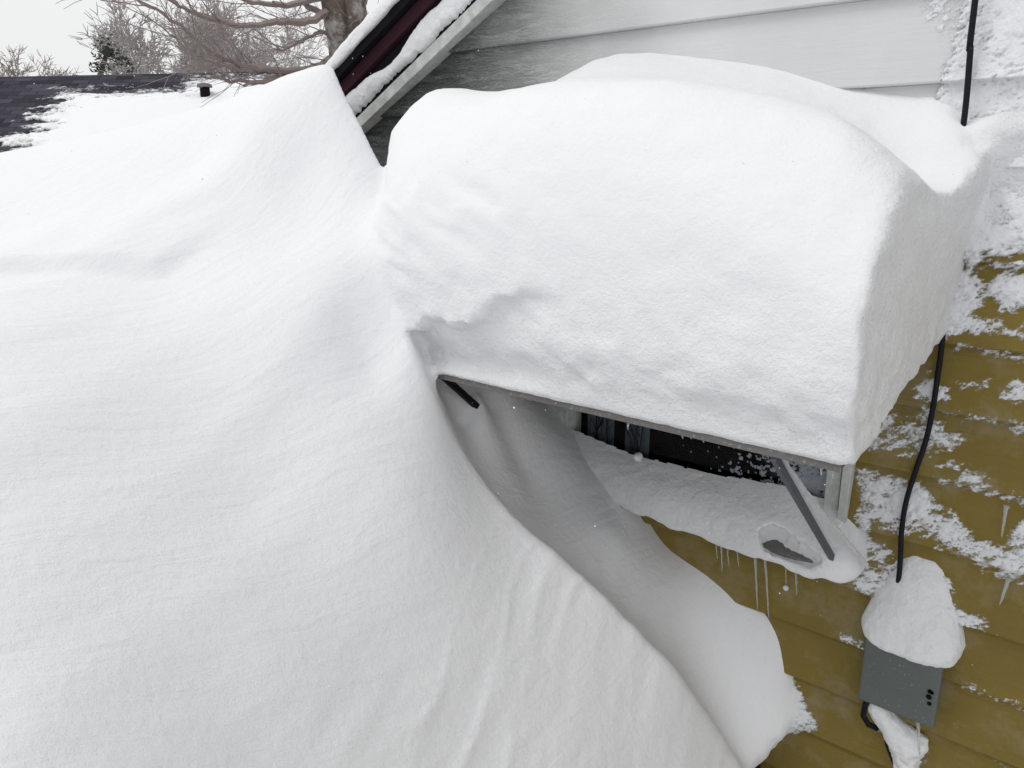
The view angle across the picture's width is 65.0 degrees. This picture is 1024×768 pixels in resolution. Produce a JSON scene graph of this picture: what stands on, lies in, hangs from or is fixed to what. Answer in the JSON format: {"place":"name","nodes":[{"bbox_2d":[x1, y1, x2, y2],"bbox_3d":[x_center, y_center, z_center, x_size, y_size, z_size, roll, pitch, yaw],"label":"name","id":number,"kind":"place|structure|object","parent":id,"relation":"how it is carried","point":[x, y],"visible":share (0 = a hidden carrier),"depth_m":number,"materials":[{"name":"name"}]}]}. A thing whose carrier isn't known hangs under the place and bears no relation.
{"place":"outdoors","nodes":[
{"label":"outdoors","id":0,"kind":"place"},
{"bbox_2d":[0,72,287,152],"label":"roof","id":1,"kind":"structure","parent":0,"point":[20,96],"depth_m":11.64,"materials":[{"name":"asphalt"}]},
{"bbox_2d":[0,73,263,149],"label":"roof snow","id":2,"kind":"structure","parent":1,"relation":"on","point":[86,114],"depth_m":10.94,"materials":[{"name":"white snow"}]},
{"bbox_2d":[197,83,212,96],"bbox_3d":[-4.345,-4.117,11.384,0.212,0.280,0.212,13,19,39],"label":"roof vent","id":3,"kind":"object","parent":1,"relation":"on","point":[204,90],"visible":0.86,"depth_m":11.32,"materials":[{"name":"black metal"}]},
{"bbox_2d":[0,0,380,76],"label":"sky","id":4,"kind":"structure","parent":0,"point":[44,26],"materials":[{"name":"white"}]},
{"bbox_2d":[325,0,398,69],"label":"roof edge snow","id":5,"kind":"structure","parent":0,"point":[377,14],"depth_m":2.71,"materials":[{"name":"white snow"}]},
{"bbox_2d":[28,16,1007,749],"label":"falling snow","id":6,"kind":"structure","parent":0,"point":[514,408],"depth_m":1.39,"materials":[{"name":"white snow"}]},
{"bbox_2d":[795,573,796,595],"bbox_3d":[0.759,0.523,2.154,0.018,0.097,0.010,13,19,39],"label":"icicle","id":7,"kind":"object","parent":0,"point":[796,582],"visible":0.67,"depth_m":2.15,"materials":[{"name":"white"}]},
{"label":"ground","id":8,"kind":"structure","parent":0,"visible":0},
{"bbox_2d":[0,45,83,76],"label":"bare tree","id":9,"kind":"object","parent":8,"relation":"on","point":[13,72],"visible":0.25,"depth_m":31.52,"materials":[{"name":"grey plant"}]},
{"bbox_2d":[88,34,136,74],"bbox_3d":[-8.868,-5.114,18.617,0.732,5.452,1.267,4,16,15],"label":"evergreen tree","id":10,"kind":"object","parent":8,"relation":"on","point":[107,51],"visible":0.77,"depth_m":17.71,"materials":[{"name":"green plant"}]},
{"bbox_2d":[76,16,172,74],"bbox_3d":[-9.981,-6.459,21.536,2.378,6.544,3.649,-8,17,-27],"label":"bare tree","id":11,"kind":"object","parent":8,"relation":"on","point":[144,49],"visible":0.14,"depth_m":20.91,"materials":[{"name":"grey plant"}]},
{"bbox_2d":[68,0,238,74],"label":"bare tree","id":12,"kind":"object","parent":8,"relation":"on","point":[132,47],"visible":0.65,"depth_m":18.12,"materials":[{"name":"grey plant"}]},
{"bbox_2d":[150,1,275,72],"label":"bare tree","id":13,"kind":"object","parent":8,"relation":"on","point":[249,57],"visible":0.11,"depth_m":20.88,"materials":[{"name":"grey plant"}]},
{"bbox_2d":[55,0,378,107],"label":"old tree","id":14,"kind":"object","parent":8,"relation":"on","point":[343,19],"visible":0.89,"depth_m":7.99,"materials":[{"name":"brown plant"}]},
{"bbox_2d":[168,0,276,72],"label":"bare tree","id":15,"kind":"object","parent":8,"relation":"on","point":[246,50],"visible":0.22,"depth_m":20.56,"materials":[{"name":"grey plant"}]},
{"bbox_2d":[173,20,318,72],"bbox_3d":[-7.634,-7.305,24.234,4.283,6.781,3.081,-4,15,-13],"label":"bare tree","id":16,"kind":"object","parent":8,"relation":"on","point":[287,58],"visible":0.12,"depth_m":23.48,"materials":[{"name":"grey plant"}]},
{"bbox_2d":[229,0,327,67],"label":"bare tree","id":17,"kind":"object","parent":8,"relation":"on","point":[298,38],"visible":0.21,"depth_m":27.06,"materials":[{"name":"brown plant"}]},
{"bbox_2d":[0,65,796,767],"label":"snow drift","id":18,"kind":"object","parent":8,"relation":"on","point":[160,405],"visible":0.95,"depth_m":1.78,"materials":[{"name":"white snow"}]},
{"bbox_2d":[334,0,1023,767],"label":"house","id":19,"kind":"structure","parent":8,"relation":"on","point":[896,46],"depth_m":2.00,"materials":[{"name":"yellow paint"}]},
{"bbox_2d":[345,0,471,115],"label":"gable snow","id":20,"kind":"structure","parent":19,"relation":"attached to","point":[433,23],"depth_m":2.63,"materials":[{"name":"white snow"}]},
{"bbox_2d":[438,344,936,560],"bbox_3d":[0.180,0.111,2.174,1.572,0.612,0.600,13,19,39],"label":"awning","id":21,"kind":"object","parent":19,"relation":"attached to","point":[451,382],"visible":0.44,"depth_m":1.69,"materials":[{"name":"grey metal"}]},
{"bbox_2d":[374,53,1023,464],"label":"snow","id":22,"kind":"structure","parent":21,"relation":"on","point":[644,235],"depth_m":1.61,"materials":[{"name":"white snow"}]},
{"bbox_2d":[781,459,867,568],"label":"snow","id":23,"kind":"structure","parent":21,"relation":"on","point":[828,527],"depth_m":1.82,"materials":[{"name":"white"}]},
{"bbox_2d":[552,405,855,562],"bbox_3d":[0.465,0.060,2.322,1.039,0.658,0.136,13,19,39],"label":"window","id":24,"kind":"structure","parent":19,"relation":"in","point":[665,447],"depth_m":2.34,"materials":[{"name":"glass"}]},
{"bbox_2d":[573,430,866,582],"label":"sill snow","id":25,"kind":"structure","parent":19,"relation":"on","point":[746,517],"depth_m":2.22,"materials":[{"name":"white snow"}]},
{"bbox_2d":[633,452,642,461],"bbox_3d":[0.378,0.219,2.412,0.030,0.027,0.024,1,15,2],"label":"snow lump","id":26,"kind":"object","parent":25,"relation":"on","point":[637,456],"visible":1,"depth_m":2.40,"materials":[{"name":"white snow"}]},
{"bbox_2d":[720,546,722,570],"bbox_3d":[0.595,0.492,2.291,0.010,0.093,0.014,-7,17,-26],"label":"icicle","id":27,"kind":"object","parent":25,"relation":"hanging from","point":[721,558],"visible":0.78,"depth_m":2.29,"materials":[{"name":"white"}]},
{"bbox_2d":[754,558,757,609],"bbox_3d":[0.677,0.548,2.234,0.029,0.172,0.012,13,19,39],"label":"icicle","id":28,"kind":"object","parent":25,"relation":"hanging from","point":[755,563],"visible":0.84,"depth_m":2.23,"materials":[{"name":"white"}]},
{"bbox_2d":[764,560,768,616],"bbox_3d":[0.700,0.559,2.216,0.036,0.189,0.012,13,19,39],"label":"icicle","id":29,"kind":"object","parent":25,"relation":"hanging from","point":[765,568],"visible":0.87,"depth_m":2.21,"materials":[{"name":"white"}]},
{"bbox_2d":[690,438,826,498],"bbox_3d":[0.677,0.174,2.209,0.418,0.319,0.006,13,19,39],"label":"glass frost","id":30,"kind":"object","parent":19,"relation":"on","point":[814,485],"visible":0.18,"depth_m":2.13,"materials":[{"name":"grey"}]},
{"bbox_2d":[783,585,788,590],"bbox_3d":[0.747,0.557,2.195,0.016,0.016,0.009,13,19,39],"label":"snow plug","id":31,"kind":"object","parent":19,"relation":"attached to","point":[785,587],"visible":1,"depth_m":2.19,"materials":[{"name":"white snow"}]},
{"bbox_2d":[858,638,943,764],"bbox_3d":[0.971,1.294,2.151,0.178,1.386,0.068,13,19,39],"label":"utility box","id":32,"kind":"object","parent":19,"relation":"attached to","point":[900,686],"visible":0.85,"depth_m":1.98,"materials":[{"name":"grey metal"}]},
{"bbox_2d":[868,703,928,767],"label":"snow","id":33,"kind":"structure","parent":32,"relation":"hanging from","point":[899,735],"depth_m":2.03,"materials":[{"name":"white snow"}]},
{"bbox_2d":[861,556,965,667],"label":"snow","id":34,"kind":"structure","parent":32,"relation":"on","point":[910,616],"depth_m":1.93,"materials":[{"name":"white snow"}]},
{"bbox_2d":[916,722,919,754],"bbox_3d":[1.005,0.876,1.992,0.025,0.106,0.013,5,16,18],"label":"icicle","id":35,"kind":"object","parent":32,"relation":"hanging from","point":[918,731],"visible":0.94,"depth_m":1.99,"materials":[{"name":"white"}]},
{"bbox_2d":[791,0,1023,764],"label":"wall frost","id":36,"kind":"object","parent":19,"relation":"attached to","point":[997,83],"depth_m":1.73,"materials":[{"name":"white snow"}]},
{"bbox_2d":[896,0,978,582],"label":"cable","id":37,"kind":"object","parent":19,"relation":"attached to","point":[969,65],"visible":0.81,"depth_m":1.83,"materials":[{"name":"black plastic"}]},
{"bbox_2d":[1001,504,1009,537],"bbox_3d":[1.099,0.307,1.794,0.013,0.078,0.013,5,16,18],"label":"icicle","id":38,"kind":"object","parent":19,"relation":"attached to","point":[1005,509],"visible":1,"depth_m":1.79,"materials":[{"name":"white"}]},
{"bbox_2d":[999,577,1012,605],"bbox_3d":[1.119,0.472,1.821,0.015,0.072,0.016,-7,17,-26],"label":"icicle","id":39,"kind":"object","parent":19,"relation":"attached to","point":[1007,582],"visible":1,"depth_m":1.82,"materials":[{"name":"white"}]}
]}

